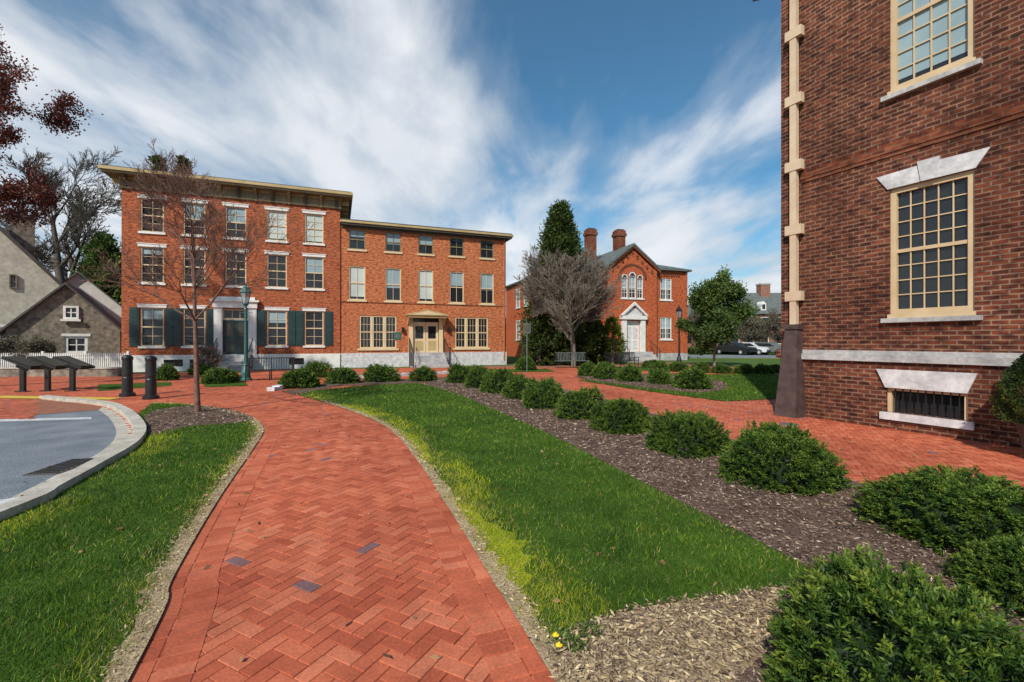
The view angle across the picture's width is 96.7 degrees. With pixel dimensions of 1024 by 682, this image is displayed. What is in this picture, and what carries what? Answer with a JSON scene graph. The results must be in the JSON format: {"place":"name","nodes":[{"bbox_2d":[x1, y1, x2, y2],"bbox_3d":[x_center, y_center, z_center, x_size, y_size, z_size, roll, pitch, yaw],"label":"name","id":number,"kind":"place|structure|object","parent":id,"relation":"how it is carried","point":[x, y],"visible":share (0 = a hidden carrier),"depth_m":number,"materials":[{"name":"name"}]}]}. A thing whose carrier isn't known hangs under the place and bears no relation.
{"place":"outdoors","nodes":[
{"label":"outdoors","id":0,"kind":"place"},
{"bbox_2d":[0,400,115,499],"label":"parking lot asphalt","id":1,"kind":"structure","parent":0,"point":[26,447],"depth_m":7.07,"materials":[{"name":"grey asphalt"}]},
{"bbox_2d":[0,417,90,421],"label":"white marking","id":2,"kind":"object","parent":1,"relation":"on","point":[38,419],"visible":1,"depth_m":9.20,"materials":[{"name":"white paint"}]},
{"bbox_2d":[0,400,101,415],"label":"brick crossing","id":3,"kind":"object","parent":1,"relation":"on","point":[45,407],"visible":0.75,"depth_m":10.85,"materials":[{"name":"red brick"}]},
{"bbox_2d":[22,458,93,475],"bbox_3d":[-5.656,1.581,5.763,0.360,0.021,0.750,0,0,-10],"label":"storm drain","id":4,"kind":"object","parent":1,"relation":"on","point":[62,467],"visible":0.84,"depth_m":5.66,"materials":[{"name":"black metal"}]},
{"bbox_2d":[11,407,131,497],"bbox_3d":[-6.612,1.589,5.007,3.062,0.001,16.542,0,0,-26],"label":"gutter","id":5,"kind":"object","parent":1,"relation":"on","point":[122,431],"visible":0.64,"depth_m":7.65,"materials":[{"name":"concrete"}]},
{"bbox_2d":[0,395,145,520],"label":"kerb","id":6,"kind":"structure","parent":1,"relation":"on","point":[43,493],"depth_m":5.55,"materials":[{"name":"concrete"}]},
{"bbox_2d":[0,402,263,681],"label":"lawn","id":7,"kind":"structure","parent":0,"point":[156,522],"depth_m":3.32,"materials":[{"name":"green plant"}]},
{"bbox_2d":[94,401,263,681],"bbox_3d":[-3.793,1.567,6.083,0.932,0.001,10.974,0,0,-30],"label":"worn edge","id":8,"kind":"object","parent":7,"relation":"on","point":[124,675],"visible":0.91,"depth_m":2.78,"materials":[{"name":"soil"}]},
{"bbox_2d":[143,406,252,433],"bbox_3d":[-6.723,1.566,9.512,3.664,0.001,1.763,0,0,45],"label":"mulch bed tree","id":9,"kind":"object","parent":7,"relation":"on","point":[168,413],"visible":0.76,"depth_m":9.32,"materials":[{"name":"soil"}]},
{"bbox_2d":[70,138,316,412],"bbox_3d":[-7.016,-1.486,9.906,4.105,6.177,3.690,0,0,26],"label":"bare sapling tree","id":10,"kind":"object","parent":9,"relation":"on","point":[184,181],"visible":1,"depth_m":9.73,"materials":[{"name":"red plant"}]},
{"bbox_2d":[144,405,252,433],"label":"mulch chips","id":11,"kind":"object","parent":7,"relation":"on","point":[197,413],"visible":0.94,"depth_m":9.19,"materials":[{"name":"brown wood"}]},
{"bbox_2d":[98,382,170,390],"bbox_3d":[-13.286,1.574,16.158,2.088,0.001,2.882,0,0,-42],"label":"lawn strip","id":12,"kind":"object","parent":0,"point":[101,387],"visible":0.67,"depth_m":16.10,"materials":[{"name":"green plant"}]},
{"bbox_2d":[204,382,247,386],"bbox_3d":[-10.529,1.574,16.668,1.361,0.001,2.394,0,0,-34],"label":"lawn strip","id":13,"kind":"object","parent":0,"point":[228,384],"visible":0.83,"depth_m":16.47,"materials":[{"name":"green plant"}]},
{"bbox_2d":[199,367,242,383],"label":"boxwood shrub","id":14,"kind":"object","parent":13,"relation":"on","point":[217,375],"visible":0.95,"depth_m":16.90,"materials":[{"name":"green plant"}]},
{"bbox_2d":[283,377,445,394],"bbox_3d":[-5.215,1.574,17.271,3.167,0.001,7.543,0,0,40],"label":"mulch strip","id":15,"kind":"object","parent":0,"point":[323,386],"visible":0.69,"depth_m":16.46,"materials":[{"name":"brown wood"}]},
{"bbox_2d":[0,0,780,303],"label":"sky","id":16,"kind":"structure","parent":0,"point":[658,122],"materials":[{"name":"blue"}]},
{"bbox_2d":[0,364,872,681],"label":"brick plaza base","id":17,"kind":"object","parent":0,"point":[514,366],"visible":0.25,"depth_m":16.32,"materials":[{"name":"red brick"}]},
{"bbox_2d":[0,333,30,366],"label":"bare shrub","id":18,"kind":"object","parent":17,"relation":"on","point":[5,345],"visible":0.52,"depth_m":21.53,"materials":[{"name":"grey plant"}]},
{"bbox_2d":[6,335,62,366],"bbox_3d":[-22.930,0.669,21.845,2.249,1.936,1.897,0,0,35],"label":"bare shrub","id":19,"kind":"object","parent":17,"relation":"on","point":[36,345],"visible":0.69,"depth_m":21.58,"materials":[{"name":"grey plant"}]},
{"bbox_2d":[0,351,129,366],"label":"picket fence","id":20,"kind":"object","parent":17,"relation":"on","point":[99,357],"visible":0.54,"depth_m":21.20,"materials":[{"name":"white paint"}]},
{"bbox_2d":[128,387,900,681],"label":"brick path border","id":21,"kind":"object","parent":17,"relation":"on","point":[217,539],"visible":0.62,"depth_m":2.98,"materials":[{"name":"red brick"}]},
{"bbox_2d":[319,400,590,681],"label":"worn edge","id":22,"kind":"object","parent":21,"relation":"on","point":[542,650],"visible":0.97,"depth_m":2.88,"materials":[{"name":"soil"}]},
{"bbox_2d":[511,244,626,366],"bbox_3d":[3.657,-2.351,28.739,7.397,7.915,7.976,0,0,0],"label":"bare dogwood tree","id":23,"kind":"object","parent":17,"relation":"on","point":[584,280],"visible":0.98,"depth_m":27.69,"materials":[{"name":"grey plant"}]},
{"bbox_2d":[671,264,761,365],"bbox_3d":[12.891,-1.545,28.280,4.875,6.299,4.720,0,0,0],"label":"broadleaf tree","id":24,"kind":"object","parent":17,"relation":"on","point":[718,322],"visible":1,"depth_m":27.58,"materials":[{"name":"green plant"}]},
{"bbox_2d":[422,379,1023,681],"bbox_3d":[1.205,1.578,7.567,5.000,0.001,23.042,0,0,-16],"label":"mulch bed","id":25,"kind":"object","parent":17,"relation":"on","point":[772,527],"visible":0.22,"depth_m":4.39,"materials":[{"name":"brown wood"}]},
{"bbox_2d":[323,365,361,383],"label":"boxwood shrub","id":26,"kind":"object","parent":25,"relation":"on","point":[341,375],"visible":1,"depth_m":16.92,"materials":[{"name":"green plant"}]},
{"bbox_2d":[362,363,400,381],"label":"boxwood shrub","id":27,"kind":"object","parent":25,"relation":"on","point":[377,372],"visible":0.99,"depth_m":17.66,"materials":[{"name":"green plant"}]},
{"bbox_2d":[407,364,437,381],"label":"boxwood shrub","id":28,"kind":"object","parent":25,"relation":"on","point":[425,373],"visible":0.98,"depth_m":17.94,"materials":[{"name":"green plant"}]},
{"bbox_2d":[444,362,474,382],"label":"boxwood shrub","id":29,"kind":"object","parent":25,"relation":"on","point":[458,373],"visible":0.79,"depth_m":17.13,"materials":[{"name":"green plant"}]},
{"bbox_2d":[464,364,491,388],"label":"boxwood shrub","id":30,"kind":"object","parent":25,"relation":"on","point":[473,379],"visible":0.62,"depth_m":15.29,"materials":[{"name":"green plant"}]},
{"bbox_2d":[479,367,517,393],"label":"boxwood shrub","id":31,"kind":"object","parent":25,"relation":"on","point":[493,382],"visible":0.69,"depth_m":13.83,"materials":[{"name":"green plant"}]},
{"bbox_2d":[0,391,1012,661],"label":"fallen leaves","id":32,"kind":"object","parent":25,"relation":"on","point":[434,657],"visible":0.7,"depth_m":3.95,"materials":[{"name":"brown plant"}]},
{"bbox_2d":[501,371,538,399],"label":"boxwood shrub","id":33,"kind":"object","parent":25,"relation":"on","point":[514,388],"visible":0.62,"depth_m":12.48,"materials":[{"name":"green plant"}]},
{"bbox_2d":[520,376,564,409],"bbox_3d":[0.749,1.218,10.931,1.188,0.785,1.221,0,0,11],"label":"boxwood shrub","id":34,"kind":"object","parent":25,"relation":"on","point":[542,394],"visible":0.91,"depth_m":10.66,"materials":[{"name":"green plant"}]},
{"bbox_2d":[552,384,605,419],"bbox_3d":[1.403,1.247,9.479,1.174,0.722,1.132,0,0,-16],"label":"boxwood shrub","id":35,"kind":"object","parent":25,"relation":"on","point":[579,404],"visible":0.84,"depth_m":9.22,"materials":[{"name":"green plant"}]},
{"bbox_2d":[588,397,651,435],"bbox_3d":[1.951,1.280,8.127,1.178,0.656,1.075,0,0,-41],"label":"boxwood shrub","id":36,"kind":"object","parent":25,"relation":"on","point":[621,415],"visible":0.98,"depth_m":7.84,"materials":[{"name":"green plant"}]},
{"bbox_2d":[548,582,793,681],"bbox_3d":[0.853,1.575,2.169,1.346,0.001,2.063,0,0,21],"label":"dry soil patch","id":37,"kind":"object","parent":25,"relation":"on","point":[665,645],"visible":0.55,"depth_m":2.37,"materials":[{"name":"beige plant"}]},
{"bbox_2d":[545,618,605,653],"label":"weeds","id":38,"kind":"object","parent":37,"relation":"on","point":[566,635],"visible":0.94,"depth_m":2.40,"materials":[{"name":"green plant"}]},
{"bbox_2d":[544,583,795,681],"bbox_3d":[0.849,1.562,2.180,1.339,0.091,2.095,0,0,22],"label":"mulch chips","id":39,"kind":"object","parent":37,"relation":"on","point":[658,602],"visible":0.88,"depth_m":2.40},
{"bbox_2d":[644,408,732,459],"bbox_3d":[2.563,1.288,6.554,1.233,0.641,1.103,0,0,-16],"label":"boxwood shrub","id":40,"kind":"object","parent":25,"relation":"on","point":[698,434],"visible":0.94,"depth_m":6.29,"materials":[{"name":"green plant"}]},
{"bbox_2d":[714,419,857,496],"bbox_3d":[2.966,1.260,5.210,1.302,0.700,1.393,0,0,-16],"label":"boxwood shrub","id":41,"kind":"object","parent":25,"relation":"on","point":[773,456],"visible":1,"depth_m":4.87,"materials":[{"name":"green plant"}]},
{"bbox_2d":[758,542,1023,681],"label":"boxwood shrub","id":42,"kind":"object","parent":25,"relation":"on","point":[848,616],"visible":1,"depth_m":1.85,"materials":[{"name":"green plant"}]},
{"bbox_2d":[851,463,1023,559],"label":"boxwood shrub","id":43,"kind":"object","parent":25,"relation":"on","point":[956,509],"visible":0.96,"depth_m":3.60,"materials":[{"name":"green plant"}]},
{"bbox_2d":[939,534,1023,620],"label":"boxwood shrub","id":44,"kind":"object","parent":25,"relation":"on","point":[996,569],"visible":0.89,"depth_m":2.79,"materials":[{"name":"green plant"}]},
{"bbox_2d":[133,353,779,372],"bbox_3d":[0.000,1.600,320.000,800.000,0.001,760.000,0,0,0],"label":"ground","id":45,"kind":"structure","parent":0,"point":[731,362],"depth_m":35.52,"materials":[{"name":"green plant"}]},
{"bbox_2d":[0,208,62,366],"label":"stucco cottage","id":46,"kind":"structure","parent":45,"relation":"on","point":[28,280],"depth_m":23.48,"materials":[{"name":"beige paint"}]},
{"bbox_2d":[0,282,120,366],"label":"stone cottage","id":47,"kind":"structure","parent":45,"relation":"on","point":[69,318],"depth_m":24.03,"materials":[{"name":"grey stone"}]},
{"bbox_2d":[61,271,120,322],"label":"roof","id":48,"kind":"structure","parent":47,"relation":"attached to","point":[103,299],"depth_m":29.36,"materials":[{"name":"paint"}]},
{"bbox_2d":[0,146,121,281],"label":"bare oak tree","id":49,"kind":"object","parent":45,"relation":"on","point":[81,210],"visible":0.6,"depth_m":33.91,"materials":[{"name":"grey plant"}]},
{"bbox_2d":[0,367,121,376],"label":"stone wall","id":50,"kind":"structure","parent":45,"relation":"on","point":[92,372],"depth_m":20.30,"materials":[{"name":"concrete"}]},
{"bbox_2d":[68,230,120,304],"bbox_3d":[-29.548,-3.197,33.174,5.384,9.594,5.402,0,0,-25],"label":"cedar tree","id":51,"kind":"object","parent":45,"relation":"on","point":[102,241],"visible":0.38,"depth_m":32.34,"materials":[{"name":"green plant"}]},
{"bbox_2d":[97,164,352,371],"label":"brick townhouse","id":52,"kind":"structure","parent":45,"relation":"on","point":[295,311],"depth_m":25.20,"materials":[{"name":"red brick"}]},
{"bbox_2d":[136,194,325,366],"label":"windows","id":53,"kind":"structure","parent":52,"relation":"in","point":[152,317],"depth_m":25.27,"materials":[{"name":"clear glass"}]},
{"bbox_2d":[340,225,506,367],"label":"walls","id":54,"kind":"structure","parent":45,"relation":"on","point":[375,260],"depth_m":28.62,"materials":[{"name":"brick"}]},
{"bbox_2d":[347,229,494,349],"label":"windows","id":55,"kind":"structure","parent":54,"relation":"attached to","point":[377,333],"depth_m":28.85,"materials":[{"name":"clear glass"}]},
{"bbox_2d":[394,310,450,367],"bbox_3d":[-5.339,-0.175,27.893,3.520,3.550,2.232,0,0,-21],"label":"entrance","id":56,"kind":"object","parent":54,"relation":"attached to","point":[425,330],"visible":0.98,"depth_m":28.68,"materials":[{"name":"beige wood"}]},
{"bbox_2d":[340,218,513,359],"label":"cornice","id":57,"kind":"structure","parent":54,"relation":"attached to","point":[406,228],"depth_m":28.73,"materials":[{"name":"wood"}]},
{"bbox_2d":[520,317,555,365],"bbox_3d":[1.743,0.090,29.584,2.472,3.406,2.436,0,0,0],"label":"holly shrub","id":58,"kind":"object","parent":45,"relation":"on","point":[547,359],"visible":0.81,"depth_m":29.18,"materials":[{"name":"green plant"}]},
{"bbox_2d":[513,199,609,364],"bbox_3d":[3.245,-3.932,31.083,6.460,11.580,6.472,0,0,0],"label":"conifer tree","id":59,"kind":"object","parent":45,"relation":"on","point":[560,231],"visible":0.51,"depth_m":30.01,"materials":[{"name":"green plant"}]},
{"bbox_2d":[580,318,612,364],"bbox_3d":[5.543,-0.064,31.022,2.702,3.595,2.598,0,0,0],"label":"holly shrub","id":60,"kind":"object","parent":45,"relation":"on","point":[595,358],"visible":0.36,"depth_m":30.47,"materials":[{"name":"green plant"}]},
{"bbox_2d":[506,248,687,361],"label":"walls","id":61,"kind":"structure","parent":45,"relation":"on","point":[653,307],"depth_m":37.35,"materials":[{"name":"brick"}]},
{"bbox_2d":[516,272,672,340],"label":"windows","id":62,"kind":"structure","parent":61,"relation":"attached to","point":[665,322],"depth_m":37.52,"materials":[{"name":"white glass"}]},
{"bbox_2d":[506,243,691,287],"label":"roof","id":63,"kind":"structure","parent":61,"relation":"on","point":[611,257],"depth_m":36.56,"materials":[{"name":"stone"}]},
{"bbox_2d":[583,228,626,259],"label":"chimneys","id":64,"kind":"object","parent":63,"relation":"on","point":[618,236],"visible":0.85,"depth_m":38.17,"materials":[{"name":"brick"}]},
{"bbox_2d":[617,302,659,361],"bbox_3d":[9.811,-0.740,35.388,2.800,4.680,1.842,0,0,-18],"label":"entrance","id":65,"kind":"object","parent":61,"relation":"attached to","point":[634,332],"visible":0.8,"depth_m":36.06,"materials":[{"name":"white paint"}]},
{"bbox_2d":[602,316,627,363],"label":"forsythia shrub","id":66,"kind":"object","parent":45,"relation":"on","point":[613,342],"visible":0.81,"depth_m":30.77,"materials":[{"name":"green plant"}]},
{"bbox_2d":[716,342,757,354],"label":"parked car","id":67,"kind":"object","parent":45,"relation":"on","point":[740,348],"visible":0.94,"depth_m":52.17,"materials":[{"name":"black metal"}]},
{"bbox_2d":[735,315,762,341],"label":"bare background tree","id":68,"kind":"object","parent":45,"relation":"on","point":[749,329],"visible":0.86,"depth_m":60.79,"materials":[{"name":"grey plant"}]},
{"bbox_2d":[761,308,780,343],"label":"bare background tree","id":69,"kind":"object","parent":45,"relation":"on","point":[774,322],"visible":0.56,"depth_m":59.12,"materials":[{"name":"grey plant"}]},
{"bbox_2d":[776,0,1023,447],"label":"walls","id":70,"kind":"structure","parent":45,"relation":"on","point":[857,137],"depth_m":8.36,"materials":[{"name":"brick"}]},
{"bbox_2d":[752,0,805,417],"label":"downspout","id":71,"kind":"object","parent":70,"relation":"attached to","point":[790,399],"visible":0.99,"depth_m":9.60,"materials":[{"name":"beige metal"}]},
{"bbox_2d":[876,369,977,430],"bbox_3d":[7.077,0.960,7.790,0.240,0.900,1.360,0,0,-27],"label":"basement window","id":72,"kind":"structure","parent":70,"relation":"attached to","point":[936,393],"depth_m":7.74,"materials":[{"name":"stone"}]},
{"bbox_2d":[877,0,990,322],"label":"windows","id":73,"kind":"structure","parent":70,"relation":"attached to","point":[932,245],"depth_m":7.76,"materials":[{"name":"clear glass"}]},
{"bbox_2d":[0,368,1023,681],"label":"brick path","id":74,"kind":"structure","parent":0,"point":[324,562],"depth_m":3.67,"materials":[{"name":"red brick"}]},
{"bbox_2d":[1,356,43,391],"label":"interpretive sign","id":75,"kind":"object","parent":74,"relation":"on","point":[24,365],"visible":0.84,"depth_m":14.15,"materials":[{"name":"black metal"}]},
{"bbox_2d":[26,356,67,391],"bbox_3d":[-14.629,1.038,14.397,0.805,1.125,0.600,0,0,-9],"label":"interpretive sign","id":76,"kind":"object","parent":74,"relation":"on","point":[48,365],"visible":0.87,"depth_m":14.34,"materials":[{"name":"black metal"}]},
{"bbox_2d":[0,23,102,231],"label":"russet leaf tree","id":77,"kind":"object","parent":74,"relation":"on","point":[59,116],"visible":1,"depth_m":15.81,"materials":[{"name":"red plant"}]},
{"bbox_2d":[52,356,95,391],"bbox_3d":[-13.845,1.038,14.397,0.805,1.125,0.600,0,0,-9],"label":"interpretive sign","id":78,"kind":"object","parent":74,"relation":"on","point":[73,365],"visible":0.93,"depth_m":14.34,"materials":[{"name":"black metal"}]},
{"bbox_2d":[119,355,135,396],"bbox_3d":[-11.022,0.998,13.043,0.380,1.205,0.380,0,0,0],"label":"bollard","id":79,"kind":"object","parent":74,"relation":"on","point":[127,377],"visible":0.98,"depth_m":12.95,"materials":[{"name":"black metal"}]},
{"bbox_2d":[142,355,159,399],"bbox_3d":[-9.886,0.998,12.460,0.380,1.205,0.380,0,0,0],"label":"bollard","id":80,"kind":"object","parent":74,"relation":"on","point":[150,376],"visible":0.98,"depth_m":12.36,"materials":[{"name":"black metal"}]},
{"bbox_2d":[156,362,180,380],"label":"boxwood shrub","id":81,"kind":"object","parent":74,"relation":"on","point":[167,372],"visible":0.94,"depth_m":18.25,"materials":[{"name":"green plant"}]},
{"bbox_2d":[188,341,227,368],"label":"bare shrub","id":82,"kind":"object","parent":74,"relation":"on","point":[212,357],"visible":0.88,"depth_m":21.98,"materials":[{"name":"brown plant"}]},
{"bbox_2d":[239,284,251,380],"bbox_3d":[-10.790,-0.380,18.433,0.471,3.960,0.479,0,0,-34],"label":"street lamp","id":83,"kind":"object","parent":74,"relation":"on","point":[245,297],"visible":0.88,"depth_m":18.38,"materials":[{"name":"green metal"}]},
{"bbox_2d":[244,357,294,380],"bbox_3d":[-9.806,1.139,18.489,1.750,0.926,0.641,0,0,-21],"label":"park bench","id":84,"kind":"object","parent":74,"relation":"on","point":[271,369],"visible":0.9,"depth_m":18.58,"materials":[{"name":"black metal"}]},
{"bbox_2d":[276,365,321,388],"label":"boxwood shrub","id":85,"kind":"object","parent":74,"relation":"on","point":[301,377],"visible":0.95,"depth_m":15.29,"materials":[{"name":"green plant"}]},
{"bbox_2d":[305,360,333,377],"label":"boxwood shrub","id":86,"kind":"object","parent":74,"relation":"on","point":[318,369],"visible":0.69,"depth_m":19.87,"materials":[{"name":"green plant"}]},
{"bbox_2d":[710,363,734,373],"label":"boxwood shrub","id":87,"kind":"object","parent":74,"relation":"on","point":[719,368],"visible":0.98,"depth_m":22.18,"materials":[{"name":"green plant"}]},
{"bbox_2d":[731,363,755,373],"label":"boxwood shrub","id":88,"kind":"object","parent":74,"relation":"on","point":[744,368],"visible":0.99,"depth_m":21.75,"materials":[{"name":"green plant"}]},
{"bbox_2d":[989,353,1023,455],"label":"potted evergreen shrub","id":89,"kind":"object","parent":74,"relation":"on","point":[1007,399],"visible":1,"depth_m":6.12,"materials":[{"name":"green plant"}]},
{"bbox_2d":[492,369,554,371],"bbox_3d":[-0.617,1.574,24.083,5.681,0.001,3.108,0,0,0],"label":"lawn strip","id":90,"kind":"object","parent":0,"point":[541,370],"visible":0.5,"depth_m":24.28,"materials":[{"name":"green plant"}]},
{"bbox_2d":[514,356,537,369],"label":"boxwood shrub","id":91,"kind":"object","parent":90,"relation":"on","point":[520,364],"visible":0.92,"depth_m":24.63,"materials":[{"name":"green plant"}]},
{"bbox_2d":[297,382,808,647],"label":"lawn","id":92,"kind":"structure","parent":0,"point":[576,539],"depth_m":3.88,"materials":[{"name":"green plant"}]},
{"bbox_2d":[457,505,533,589],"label":"yellow turf","id":93,"kind":"structure","parent":92,"relation":"on","point":[508,553],"depth_m":3.46,"materials":[{"name":"plant"}]},
{"bbox_2d":[578,373,778,400],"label":"lawn","id":94,"kind":"structure","parent":0,"point":[651,389],"depth_m":14.77,"materials":[{"name":"green plant"}]},
{"bbox_2d":[577,374,727,392],"bbox_3d":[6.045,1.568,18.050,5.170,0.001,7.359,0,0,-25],"label":"mulch bed","id":95,"kind":"object","parent":94,"relation":"on","point":[668,386],"visible":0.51,"depth_m":16.41,"materials":[{"name":"brown wood"}]},
{"bbox_2d":[577,361,595,375],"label":"boxwood shrub","id":96,"kind":"object","parent":95,"relation":"on","point":[585,369],"visible":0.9,"depth_m":20.55,"materials":[{"name":"green plant"}]},
{"bbox_2d":[590,362,618,378],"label":"boxwood shrub","id":97,"kind":"object","parent":95,"relation":"on","point":[602,370],"visible":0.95,"depth_m":18.85,"materials":[{"name":"green plant"}]},
{"bbox_2d":[615,362,643,381],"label":"boxwood shrub","id":98,"kind":"object","parent":95,"relation":"on","point":[631,373],"visible":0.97,"depth_m":17.64,"materials":[{"name":"green plant"}]},
{"bbox_2d":[646,367,672,384],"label":"boxwood shrub","id":99,"kind":"object","parent":95,"relation":"on","point":[656,376],"visible":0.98,"depth_m":16.61,"materials":[{"name":"green plant"}]},
{"bbox_2d":[669,366,715,389],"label":"boxwood shrub","id":100,"kind":"object","parent":95,"relation":"on","point":[688,378],"visible":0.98,"depth_m":14.89,"materials":[{"name":"green plant"}]},
{"bbox_2d":[688,355,775,357],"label":"street asphalt","id":101,"kind":"structure","parent":0,"point":[734,356],"depth_m":46.83,"materials":[{"name":"grey asphalt"}]},
{"bbox_2d":[689,283,780,346],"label":"background brick house","id":102,"kind":"structure","parent":0,"point":[764,297],"depth_m":76.60,"materials":[{"name":"brick"}]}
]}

